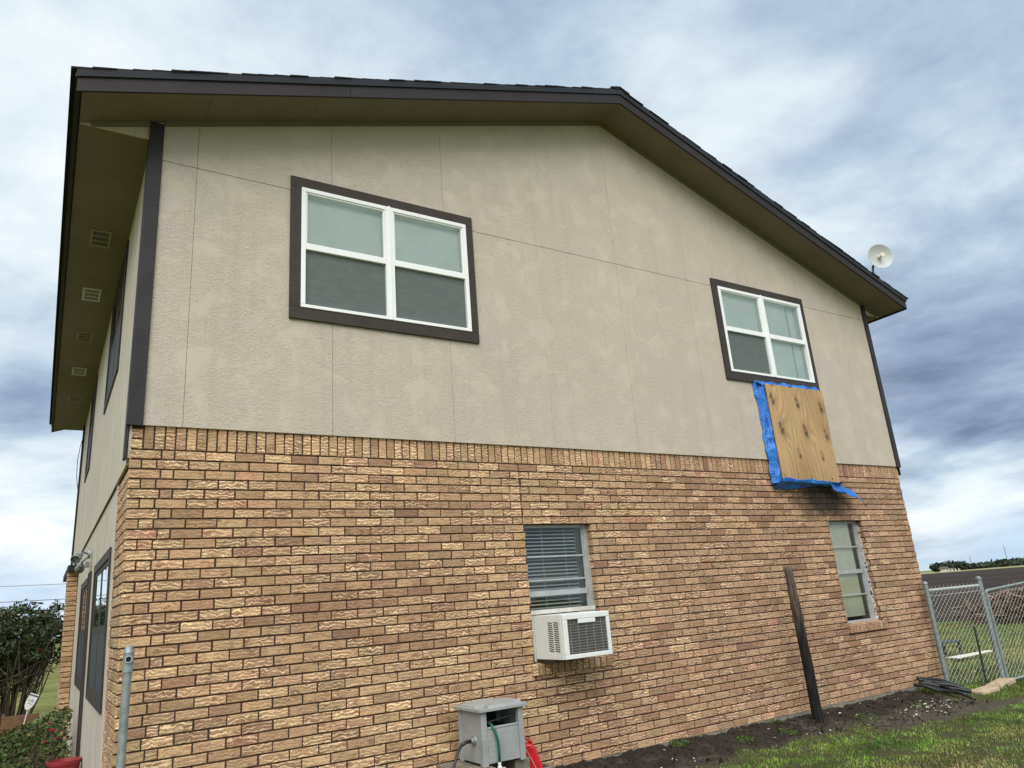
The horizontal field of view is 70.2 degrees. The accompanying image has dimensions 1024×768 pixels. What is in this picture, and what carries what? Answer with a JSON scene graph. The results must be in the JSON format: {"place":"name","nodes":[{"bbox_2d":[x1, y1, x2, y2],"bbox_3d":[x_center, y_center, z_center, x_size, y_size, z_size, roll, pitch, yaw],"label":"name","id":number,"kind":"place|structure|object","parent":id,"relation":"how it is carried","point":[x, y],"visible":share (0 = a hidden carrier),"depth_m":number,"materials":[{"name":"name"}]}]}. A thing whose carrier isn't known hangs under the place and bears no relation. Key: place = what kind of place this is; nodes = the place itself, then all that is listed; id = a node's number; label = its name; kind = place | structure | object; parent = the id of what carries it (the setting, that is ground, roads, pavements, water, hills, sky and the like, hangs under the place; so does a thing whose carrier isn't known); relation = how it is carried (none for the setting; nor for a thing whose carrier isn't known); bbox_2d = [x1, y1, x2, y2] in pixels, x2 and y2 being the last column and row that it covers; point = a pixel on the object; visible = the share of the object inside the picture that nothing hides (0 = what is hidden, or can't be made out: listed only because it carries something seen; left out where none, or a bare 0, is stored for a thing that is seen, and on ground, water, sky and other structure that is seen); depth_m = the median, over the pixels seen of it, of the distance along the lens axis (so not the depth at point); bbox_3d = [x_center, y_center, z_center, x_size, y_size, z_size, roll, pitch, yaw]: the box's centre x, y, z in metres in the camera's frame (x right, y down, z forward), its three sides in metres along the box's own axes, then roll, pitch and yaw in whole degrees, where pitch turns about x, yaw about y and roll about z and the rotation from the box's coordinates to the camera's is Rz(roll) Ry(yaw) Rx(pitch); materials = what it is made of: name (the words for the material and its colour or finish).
{"place":"outdoors","nodes":[
{"label":"outdoors","id":0,"kind":"place"},
{"bbox_2d":[0,584,55,586],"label":"power line","id":1,"kind":"object","parent":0,"point":[28,585],"visible":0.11,"depth_m":53.76,"materials":[{"name":"black metal"}]},
{"bbox_2d":[0,599,60,602],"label":"power line","id":2,"kind":"object","parent":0,"point":[30,600],"visible":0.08,"depth_m":53.63,"materials":[{"name":"black metal"}]},
{"bbox_2d":[1,744,67,767],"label":"garden bed","id":3,"kind":"object","parent":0,"point":[57,756],"depth_m":10.40,"materials":[{"name":"plant"}]},
{"bbox_2d":[0,710,38,755],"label":"planter box","id":4,"kind":"object","parent":3,"relation":"on","point":[8,723],"visible":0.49,"depth_m":10.75,"materials":[{"name":"brown wood"}]},
{"bbox_2d":[23,693,38,723],"bbox_3d":[-6.964,4.810,10.497,0.200,0.671,0.028,4,-18,-25],"label":"yard sign","id":5,"kind":"object","parent":3,"relation":"on","point":[31,700],"visible":0.89,"depth_m":10.55,"materials":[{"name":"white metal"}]},
{"bbox_2d":[0,706,73,767],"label":"rose bush","id":6,"kind":"object","parent":3,"relation":"on","point":[18,740],"visible":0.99,"depth_m":8.44,"materials":[{"name":"green plant"}]},
{"bbox_2d":[46,757,81,767],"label":"plant pot","id":7,"kind":"object","parent":3,"relation":"on","point":[70,762],"visible":1,"depth_m":7.55,"materials":[{"name":"red plastic"}]},
{"bbox_2d":[436,760,494,767],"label":"concrete block","id":8,"kind":"object","parent":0,"point":[465,764],"depth_m":5.92,"materials":[{"name":"beige concrete"}]},
{"bbox_2d":[453,697,526,767],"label":"hose reel box","id":9,"kind":"object","parent":8,"relation":"on","point":[503,716],"visible":0.97,"depth_m":5.93,"materials":[{"name":"grey plastic"}]},
{"bbox_2d":[487,721,505,767],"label":"garden hose","id":10,"kind":"object","parent":9,"relation":"hanging from","point":[498,743],"visible":0.99,"depth_m":5.80,"materials":[{"name":"green rubber"}]},
{"bbox_2d":[0,567,1023,743],"bbox_3d":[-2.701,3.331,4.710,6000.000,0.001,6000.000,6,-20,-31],"label":"ground","id":11,"kind":"structure","parent":0,"point":[47,701],"depth_m":18.76,"materials":[{"name":"green plant"}]},
{"bbox_2d":[0,599,64,729],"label":"flowering shrub","id":12,"kind":"object","parent":11,"relation":"on","point":[24,655],"visible":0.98,"depth_m":12.73,"materials":[{"name":"green plant"}]},
{"bbox_2d":[116,645,134,767],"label":"pole","id":13,"kind":"object","parent":11,"relation":"on","point":[128,660],"visible":1,"depth_m":4.70,"materials":[{"name":"metal"}]},
{"bbox_2d":[49,66,943,767],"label":"house","id":14,"kind":"structure","parent":11,"relation":"on","point":[395,412],"depth_m":7.33,"materials":[{"name":"brick"}]},
{"bbox_2d":[76,435,83,496],"bbox_3d":[-8.519,1.593,14.342,0.091,1.252,0.011,6,-20,-31],"label":"cable","id":15,"kind":"object","parent":14,"relation":"attached to","point":[77,465],"visible":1,"depth_m":14.33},
{"bbox_2d":[70,549,90,572],"bbox_3d":[-5.256,2.153,8.898,0.192,0.271,0.634,3,-18,-25],"label":"flood light","id":16,"kind":"object","parent":14,"relation":"attached to","point":[76,559],"visible":1,"depth_m":8.89,"materials":[{"name":"metal"}]},
{"bbox_2d":[74,577,87,690],"bbox_3d":[-5.618,3.268,9.550,0.089,1.330,1.800,6,-20,-31],"label":"window","id":17,"kind":"structure","parent":14,"relation":"in","point":[77,680],"depth_m":9.79,"materials":[{"name":"black glass"}]},
{"bbox_2d":[84,375,97,482],"bbox_3d":[-6.864,0.758,11.921,0.066,1.510,1.300,6,-20,-31],"label":"window","id":18,"kind":"structure","parent":14,"relation":"in","point":[93,403],"depth_m":11.98,"materials":[{"name":"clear glass"}]},
{"bbox_2d":[85,547,111,714],"bbox_3d":[-4.010,2.390,7.093,0.090,1.360,2.170,6,-20,-31],"label":"window","id":19,"kind":"structure","parent":14,"relation":"in","point":[101,579],"depth_m":6.98,"materials":[{"name":"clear glass"}]},
{"bbox_2d":[103,240,128,414],"bbox_3d":[-4.507,-0.578,8.327,0.066,1.450,1.860,6,-20,-31],"label":"window","id":20,"kind":"structure","parent":14,"relation":"in","point":[118,304],"depth_m":8.30,"materials":[{"name":"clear glass"}]},
{"bbox_2d":[289,175,479,343],"bbox_3d":[-1.245,-1.187,7.264,1.952,1.454,0.145,6,-20,-31],"label":"window","id":21,"kind":"structure","parent":14,"relation":"in","point":[358,259],"depth_m":7.19,"materials":[{"name":"grey glass"}]},
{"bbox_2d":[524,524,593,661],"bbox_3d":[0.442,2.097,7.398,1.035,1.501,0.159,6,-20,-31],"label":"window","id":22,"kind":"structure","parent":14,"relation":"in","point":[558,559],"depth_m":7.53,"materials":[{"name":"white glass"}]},
{"bbox_2d":[531,605,612,662],"bbox_3d":[0.630,2.394,7.005,0.793,0.474,0.540,6,-20,-31],"label":"air conditioner","id":23,"kind":"object","parent":14,"relation":"on","point":[584,632],"visible":0.98,"depth_m":6.78,"materials":[{"name":"white metal"}]},
{"bbox_2d":[709,278,819,389],"bbox_3d":[3.518,-0.644,10.214,1.931,1.435,0.190,6,-20,-31],"label":"window","id":24,"kind":"structure","parent":14,"relation":"in","point":[764,336],"depth_m":10.16,"materials":[{"name":"white glass"}]},
{"bbox_2d":[764,383,839,482],"bbox_3d":[3.930,0.669,9.838,1.240,1.320,0.054,6,-20,-31],"label":"plywood board","id":25,"kind":"object","parent":14,"relation":"attached to","point":[801,433],"visible":1,"depth_m":9.81,"materials":[{"name":"beige wood"}]},
{"bbox_2d":[751,380,865,505],"bbox_3d":[4.045,0.805,9.885,1.786,1.735,0.176,6,-19,-31],"label":"blue tarp","id":26,"kind":"object","parent":14,"relation":"attached to","point":[785,483],"visible":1,"depth_m":9.57,"materials":[{"name":"blue plastic"}]},
{"bbox_2d":[828,521,878,622],"bbox_3d":[4.535,2.543,9.891,0.940,1.531,0.199,6,-20,-31],"label":"window","id":27,"kind":"structure","parent":14,"relation":"in","point":[855,582],"depth_m":9.95,"materials":[{"name":"white glass"}]},
{"bbox_2d":[868,244,893,272],"bbox_3d":[5.954,-1.852,11.714,0.447,0.851,0.182,-9,-17,14],"label":"satellite dish","id":28,"kind":"object","parent":14,"relation":"on","point":[880,255],"visible":0.98,"depth_m":11.78,"materials":[{"name":"grey metal"}]},
{"bbox_2d":[941,640,962,653],"bbox_3d":[8.307,5.172,14.184,0.900,0.280,0.500,6,-20,-31],"label":"bench","id":29,"kind":"object","parent":11,"relation":"on","point":[950,642],"visible":0.17,"depth_m":14.21,"materials":[{"name":"grey metal"}]},
{"bbox_2d":[950,581,1023,627],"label":"brush pile","id":30,"kind":"object","parent":11,"relation":"on","point":[1016,598],"visible":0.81,"depth_m":20.93,"materials":[{"name":"green plant"}]},
{"bbox_2d":[0,0,1023,638],"label":"sky","id":31,"kind":"structure","parent":0,"point":[898,125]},
{"bbox_2d":[555,666,1023,767],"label":"yard soil","id":32,"kind":"structure","parent":0,"point":[683,757],"depth_m":7.39,"materials":[{"name":"brown soil"}]},
{"bbox_2d":[453,740,470,767],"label":"supply hose","id":33,"kind":"object","parent":32,"relation":"on","point":[464,743],"visible":1,"depth_m":5.77,"materials":[{"name":"black plastic"}]},
{"bbox_2d":[525,737,542,767],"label":"fuel can","id":34,"kind":"object","parent":32,"relation":"on","point":[532,755],"visible":0.4,"depth_m":6.16,"materials":[{"name":"red plastic"}]},
{"bbox_2d":[542,763,554,767],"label":"concrete block","id":35,"kind":"object","parent":32,"relation":"on","point":[544,765],"depth_m":6.38,"materials":[{"name":"grey concrete"}]},
{"bbox_2d":[668,739,689,747],"bbox_3d":[1.657,3.590,7.260,0.213,0.078,0.227,-13,-19,27],"label":"weed clump","id":36,"kind":"object","parent":32,"relation":"on","point":[682,741],"visible":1,"depth_m":7.27,"materials":[{"name":"green plant"}]},
{"bbox_2d":[736,735,753,742],"bbox_3d":[2.377,3.628,7.426,0.183,0.080,0.190,6,-20,-31],"label":"weed clump","id":37,"kind":"object","parent":32,"relation":"on","point":[745,736],"visible":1,"depth_m":7.43,"materials":[{"name":"green plant"}]},
{"bbox_2d":[764,719,785,723],"bbox_3d":[2.930,3.764,8.127,0.240,0.076,0.253,-12,-18,23],"label":"weed clump","id":38,"kind":"object","parent":32,"relation":"on","point":[772,722],"visible":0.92,"depth_m":8.12,"materials":[{"name":"green plant"}]},
{"bbox_2d":[567,691,991,767],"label":"soil clods","id":39,"kind":"object","parent":32,"relation":"on","point":[757,742],"visible":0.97,"depth_m":7.91,"materials":[{"name":"brown soil"}]},
{"bbox_2d":[779,728,797,734],"bbox_3d":[2.914,3.673,7.690,0.203,0.075,0.193,-7,-17,8],"label":"weed clump","id":40,"kind":"object","parent":32,"relation":"on","point":[787,731],"visible":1,"depth_m":7.70,"materials":[{"name":"green plant"}]},
{"bbox_2d":[783,566,824,722],"bbox_3d":[3.376,3.027,8.430,0.176,1.791,0.123,6,-20,-31],"label":"charred post","id":41,"kind":"object","parent":32,"relation":"on","point":[811,682],"visible":0.98,"depth_m":8.38,"materials":[{"name":"black wood"}]},
{"bbox_2d":[661,698,960,767],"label":"white chips","id":42,"kind":"object","parent":32,"relation":"on","point":[900,712],"visible":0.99,"depth_m":8.60,"materials":[{"name":"white stone"}]},
{"bbox_2d":[855,711,882,722],"bbox_3d":[4.006,3.748,8.166,0.327,0.130,0.306,-2,-17,-7],"label":"weed clump","id":43,"kind":"object","parent":32,"relation":"on","point":[870,716],"visible":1,"depth_m":8.17,"materials":[{"name":"green plant"}]},
{"bbox_2d":[904,702,927,708],"bbox_3d":[4.854,3.862,8.727,0.294,0.095,0.276,-7,-17,8],"label":"weed clump","id":44,"kind":"object","parent":32,"relation":"on","point":[917,705],"visible":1,"depth_m":8.73,"materials":[{"name":"green plant"}]},
{"bbox_2d":[913,683,947,693],"bbox_3d":[5.418,3.940,9.428,0.383,0.121,0.040,-18,-21,38],"label":"drain pipe","id":45,"kind":"object","parent":32,"relation":"on","point":[926,686],"visible":1,"depth_m":9.43,"materials":[{"name":"black plastic"}]},
{"bbox_2d":[916,676,953,682],"bbox_3d":[5.699,3.991,9.793,0.599,0.173,0.049,1,-17,-17],"label":"drain pipe","id":46,"kind":"object","parent":32,"relation":"on","point":[936,679],"visible":0.59,"depth_m":9.78,"materials":[{"name":"black plastic"}]},
{"bbox_2d":[918,678,963,686],"bbox_3d":[5.688,3.971,9.657,0.588,0.175,0.055,-4,-17,-3],"label":"drain pipe","id":47,"kind":"object","parent":32,"relation":"on","point":[919,679],"visible":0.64,"depth_m":9.65,"materials":[{"name":"black plastic"}]},
{"bbox_2d":[919,682,971,693],"bbox_3d":[5.604,3.929,9.429,0.582,0.150,0.063,-14,-19,29],"label":"drain pipe","id":48,"kind":"object","parent":32,"relation":"on","point":[955,688],"visible":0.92,"depth_m":9.40,"materials":[{"name":"black plastic"}]},
{"bbox_2d":[922,679,968,689],"bbox_3d":[5.674,3.949,9.542,0.525,0.165,0.054,-10,-18,19],"label":"drain pipe","id":49,"kind":"object","parent":32,"relation":"on","point":[951,685],"visible":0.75,"depth_m":9.52,"materials":[{"name":"black plastic"}]},
{"bbox_2d":[925,684,967,694],"bbox_3d":[5.530,3.917,9.324,0.052,0.130,0.551,9,-21,-38],"label":"drain pipe","id":50,"kind":"object","parent":32,"relation":"on","point":[949,691],"visible":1,"depth_m":9.28,"materials":[{"name":"black plastic"}]},
{"bbox_2d":[931,682,975,700],"bbox_3d":[5.592,3.912,9.324,0.056,0.184,0.813,-1,-17,-13],"label":"drain pipe","id":51,"kind":"object","parent":32,"relation":"on","point":[958,692],"visible":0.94,"depth_m":9.19,"materials":[{"name":"black plastic"}]},
{"bbox_2d":[922,576,1005,683],"bbox_3d":[6.385,3.544,10.261,1.055,1.566,0.084,1,-17,-16],"label":"chain link fence","id":52,"kind":"object","parent":32,"relation":"on","point":[986,613],"visible":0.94,"depth_m":10.28,"materials":[{"name":"metal"}]},
{"bbox_2d":[985,581,1023,679],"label":"chain link gate","id":53,"kind":"structure","parent":52,"relation":"attached to","point":[995,627],"depth_m":10.48,"materials":[{"name":"metal"}]},
{"bbox_2d":[973,626,987,683],"bbox_3d":[6.512,3.808,10.101,0.050,0.850,0.030,-3,-17,-6],"label":"steel stake","id":54,"kind":"object","parent":32,"relation":"on","point":[980,655],"visible":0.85,"depth_m":10.11,"materials":[{"name":"green metal"}]},
{"bbox_2d":[971,686,999,694],"bbox_3d":[6.173,4.017,9.522,0.400,0.083,0.200,5,-19,-29],"label":"paving stone","id":55,"kind":"object","parent":32,"relation":"on","point":[982,690],"visible":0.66,"depth_m":9.48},
{"bbox_2d":[985,678,1015,687],"bbox_3d":[6.655,4.081,9.914,0.600,0.083,0.200,10,-22,-40],"label":"paving stone","id":56,"kind":"object","parent":32,"relation":"on","point":[1002,682],"visible":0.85,"depth_m":9.88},
{"bbox_2d":[669,669,1023,767],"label":"grass","id":57,"kind":"structure","parent":0,"point":[1018,749],"depth_m":7.03,"materials":[{"name":"green plant"}]},
{"bbox_2d":[921,567,1023,621],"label":"plowed field","id":58,"kind":"structure","parent":0,"point":[992,578],"depth_m":68.55,"materials":[{"name":"brown soil"}]},
{"bbox_2d":[921,565,1023,573],"bbox_3d":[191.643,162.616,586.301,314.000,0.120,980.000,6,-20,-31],"label":"stubble field","id":59,"kind":"structure","parent":0,"point":[972,569],"depth_m":367.90,"materials":[{"name":"plant"}]},
{"bbox_2d":[929,562,943,571],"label":"tree","id":60,"kind":"object","parent":59,"relation":"on","point":[934,567],"visible":0.87,"depth_m":395.76,"materials":[{"name":"green plant"}]},
{"bbox_2d":[939,566,949,571],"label":"farmhouse","id":61,"kind":"object","parent":59,"relation":"on","point":[942,569],"visible":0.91,"depth_m":385.83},
{"bbox_2d":[940,559,954,570],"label":"tree","id":62,"kind":"object","parent":59,"relation":"on","point":[949,564],"visible":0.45,"depth_m":418.06,"materials":[{"name":"green plant"}]},
{"bbox_2d":[952,559,968,569],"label":"tree","id":63,"kind":"object","parent":59,"relation":"on","point":[961,565],"visible":0.98,"depth_m":406.84,"materials":[{"name":"green plant"}]},
{"bbox_2d":[959,557,1023,569],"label":"wood","id":64,"kind":"object","parent":59,"relation":"on","point":[1018,561],"visible":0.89,"depth_m":446.98,"materials":[{"name":"green plant"}]},
{"bbox_2d":[937,620,1023,691],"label":"grass","id":65,"kind":"structure","parent":0,"point":[985,629],"depth_m":14.85,"materials":[{"name":"green plant"}]},
{"bbox_2d":[946,650,992,658],"bbox_3d":[8.528,5.000,13.468,1.075,0.045,0.255,2,-18,-20],"label":"white board","id":66,"kind":"object","parent":65,"relation":"on","point":[964,655],"visible":0.93,"depth_m":13.42,"materials":[{"name":"white wood"}]},
{"bbox_3d":[0.008,3.429,6.048,0.141,0.198,0.392,6,-20,-31],"label":"concrete block","id":67,"kind":"object","parent":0,"visible":0},
{"bbox_2d":[492,757,529,767],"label":"concrete block","id":68,"kind":"object","parent":67,"relation":"on","point":[517,763],"depth_m":5.98,"materials":[{"name":"beige concrete"}]}
]}

